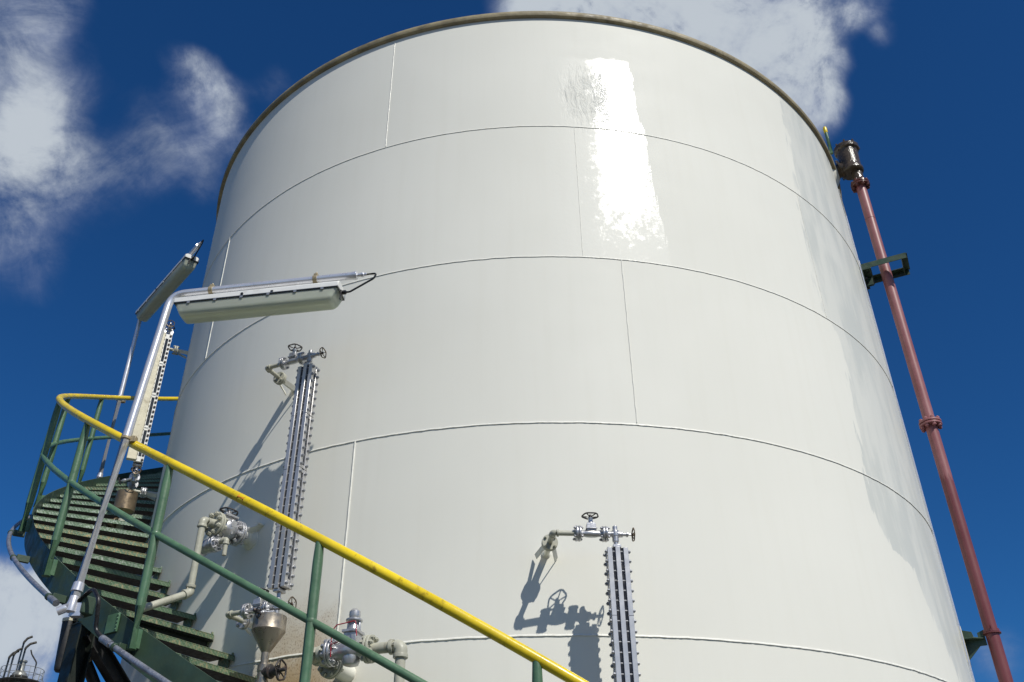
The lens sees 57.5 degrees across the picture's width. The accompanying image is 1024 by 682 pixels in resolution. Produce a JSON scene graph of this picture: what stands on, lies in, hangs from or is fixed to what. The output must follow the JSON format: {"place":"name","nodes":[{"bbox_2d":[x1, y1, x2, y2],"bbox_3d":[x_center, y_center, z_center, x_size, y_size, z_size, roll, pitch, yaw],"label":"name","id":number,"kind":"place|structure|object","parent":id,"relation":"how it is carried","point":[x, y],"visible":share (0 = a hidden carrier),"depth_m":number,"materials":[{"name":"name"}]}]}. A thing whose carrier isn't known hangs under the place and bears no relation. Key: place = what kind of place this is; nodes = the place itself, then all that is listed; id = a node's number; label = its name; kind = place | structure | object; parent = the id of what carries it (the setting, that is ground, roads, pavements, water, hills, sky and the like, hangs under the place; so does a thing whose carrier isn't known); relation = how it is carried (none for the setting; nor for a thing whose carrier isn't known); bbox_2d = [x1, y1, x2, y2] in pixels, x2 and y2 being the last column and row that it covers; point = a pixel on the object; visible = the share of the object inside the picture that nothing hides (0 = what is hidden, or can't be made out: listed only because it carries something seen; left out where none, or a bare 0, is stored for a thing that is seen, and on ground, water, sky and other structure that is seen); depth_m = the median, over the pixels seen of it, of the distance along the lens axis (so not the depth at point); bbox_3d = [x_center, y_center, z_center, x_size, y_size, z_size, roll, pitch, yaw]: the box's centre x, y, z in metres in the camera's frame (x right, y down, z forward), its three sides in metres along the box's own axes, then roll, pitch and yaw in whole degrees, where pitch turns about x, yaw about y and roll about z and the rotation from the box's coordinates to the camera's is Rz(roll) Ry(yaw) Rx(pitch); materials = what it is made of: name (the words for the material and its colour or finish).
{"place":"outdoors","nodes":[
{"label":"outdoors","id":0,"kind":"place"},
{"bbox_2d":[0,636,44,681],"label":"refinery column","id":1,"kind":"structure","parent":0,"point":[19,674],"depth_m":79.36,"materials":[{"name":"silver metal"}]},
{"bbox_2d":[0,0,1023,681],"label":"sky","id":2,"kind":"structure","parent":0,"point":[122,122],"materials":[{"name":"blue"}]},
{"bbox_3d":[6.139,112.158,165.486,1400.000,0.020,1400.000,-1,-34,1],"label":"ground","id":3,"kind":"structure","parent":0,"visible":0},
{"bbox_2d":[57,617,212,681],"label":"stair support","id":4,"kind":"object","parent":3,"relation":"on","point":[83,645],"visible":0.51,"depth_m":5.91,"materials":[{"name":"green paint"}]},
{"bbox_2d":[54,617,75,672],"bbox_3d":[-2.832,1.923,5.908,0.084,0.335,0.104,-29,-43,35],"label":"insulated pipe","id":5,"kind":"object","parent":4,"relation":"attached to","point":[67,622],"visible":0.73,"depth_m":5.89,"materials":[{"name":"paint"}]},
{"bbox_2d":[85,657,100,681],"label":"insulated pipe","id":6,"kind":"object","parent":4,"relation":"attached to","point":[92,675],"visible":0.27,"depth_m":5.94,"materials":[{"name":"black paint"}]},
{"bbox_2d":[17,393,588,681],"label":"spiral stair","id":7,"kind":"object","parent":3,"relation":"on","point":[57,527],"visible":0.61,"depth_m":6.29,"materials":[{"name":"green metal"}]},
{"bbox_2d":[6,514,66,606],"bbox_3d":[-4.076,1.688,8.091,0.528,2.415,4.289,16,-37,-23],"label":"cable conduit","id":8,"kind":"object","parent":7,"relation":"attached to","point":[54,599],"visible":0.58,"depth_m":6.59,"materials":[{"name":"grey metal"}]},
{"bbox_2d":[103,489,137,529],"bbox_3d":[-3.778,1.860,8.635,0.406,1.010,0.207,12,-36,-19],"label":"drain funnel","id":9,"kind":"object","parent":7,"relation":"attached to","point":[125,500],"visible":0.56,"depth_m":8.82,"materials":[{"name":"gold metal"}]},
{"bbox_2d":[98,635,170,681],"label":"cable conduit","id":10,"kind":"object","parent":7,"relation":"attached to","point":[118,648],"visible":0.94,"depth_m":5.27,"materials":[{"name":"grey metal"}]},
{"bbox_2d":[96,240,203,477],"bbox_3d":[-4.363,0.246,11.254,0.186,2.708,1.918,25,-41,-33],"label":"pole lamp","id":11,"kind":"object","parent":7,"relation":"attached to","point":[169,284],"visible":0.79,"depth_m":11.78,"materials":[{"name":"metal"}]},
{"bbox_2d":[56,271,376,617],"bbox_3d":[-1.871,0.592,6.352,1.778,2.562,0.263,-3,-34,4],"label":"pole lamp","id":12,"kind":"object","parent":7,"relation":"attached to","point":[212,302],"visible":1,"depth_m":6.85,"materials":[{"name":"metal"}]},
{"bbox_2d":[80,596,95,617],"bbox_3d":[-2.613,1.624,5.706,0.100,0.110,0.080,-21,-39,28],"label":"junction box","id":13,"kind":"object","parent":12,"relation":"attached to","point":[87,606],"visible":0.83,"depth_m":5.68,"materials":[{"name":"green paint"}]},
{"bbox_2d":[77,588,102,637],"bbox_3d":[-2.526,1.631,5.570,0.274,0.329,0.076,-13,-35,17],"label":"flexible cable","id":14,"kind":"object","parent":12,"relation":"attached to","point":[98,633],"visible":1,"depth_m":5.55,"materials":[{"name":"black rubber"}]},
{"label":"foundation ring","id":15,"kind":"structure","parent":3,"relation":"on","visible":0},
{"bbox_2d":[120,11,972,681],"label":"storage tank","id":16,"kind":"object","parent":15,"relation":"on","point":[614,267],"visible":0.87,"depth_m":7.34,"materials":[{"name":"metal"}]},
{"bbox_2d":[119,320,187,500],"bbox_3d":[-3.665,0.677,9.588,0.284,1.919,0.680,-2,-34,2],"label":"level gauge","id":17,"kind":"object","parent":16,"relation":"attached to","point":[143,425],"visible":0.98,"depth_m":9.27,"materials":[{"name":"metal"}]},
{"bbox_2d":[144,507,263,611],"bbox_3d":[-2.144,1.530,6.429,0.289,0.901,0.832,-20,-38,27],"label":"outlet valve","id":18,"kind":"object","parent":16,"relation":"attached to","point":[223,530],"visible":1,"depth_m":6.57,"materials":[{"name":"paint"}]},
{"bbox_2d":[225,343,326,635],"bbox_3d":[-1.688,0.990,6.641,0.349,2.129,0.707,17,-38,-25],"label":"level gauge","id":19,"kind":"object","parent":16,"relation":"attached to","point":[282,567],"visible":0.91,"depth_m":6.44,"materials":[{"name":"metal"}]},
{"bbox_2d":[251,612,286,681],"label":"drain funnel","id":20,"kind":"object","parent":19,"relation":"attached to","point":[268,630],"visible":1,"depth_m":5.82,"materials":[{"name":"silver metal"}]},
{"bbox_2d":[312,608,407,681],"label":"outlet valve","id":21,"kind":"object","parent":16,"relation":"attached to","point":[333,658],"visible":0.89,"depth_m":5.56,"materials":[{"name":"silver metal"}]},
{"bbox_2d":[535,512,640,681],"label":"level gauge","id":22,"kind":"object","parent":16,"relation":"attached to","point":[625,664],"visible":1,"depth_m":5.62,"materials":[{"name":"metal"}]},
{"bbox_2d":[823,126,832,154],"bbox_3d":[3.647,-2.317,10.768,0.046,0.425,0.045,-20,-38,26],"label":"rail stanchion","id":23,"kind":"object","parent":16,"relation":"on","point":[825,131],"visible":1,"depth_m":10.76,"materials":[{"name":"green paint"}]},
{"bbox_2d":[857,252,909,295],"bbox_3d":[4.055,-0.764,10.153,0.510,0.320,0.340,-15,-36,21],"label":"pipe bracket","id":24,"kind":"object","parent":16,"relation":"attached to","point":[870,279],"visible":0.66,"depth_m":10.12,"materials":[{"name":"green metal"}]},
{"bbox_2d":[838,189,974,681],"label":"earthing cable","id":25,"kind":"object","parent":16,"relation":"attached to","point":[910,450],"visible":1,"depth_m":8.82,"materials":[{"name":"metal"}]},
{"bbox_2d":[832,139,1013,681],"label":"riser pipe","id":26,"kind":"object","parent":16,"relation":"attached to","point":[848,166],"visible":0.99,"depth_m":9.12,"materials":[{"name":"metal"}]},
{"bbox_2d":[958,627,999,664],"bbox_3d":[4.014,2.591,7.965,0.328,0.300,0.200,-15,-36,21],"label":"pipe bracket","id":27,"kind":"object","parent":16,"relation":"attached to","point":[973,644],"visible":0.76,"depth_m":7.98,"materials":[{"name":"green metal"}]}
]}

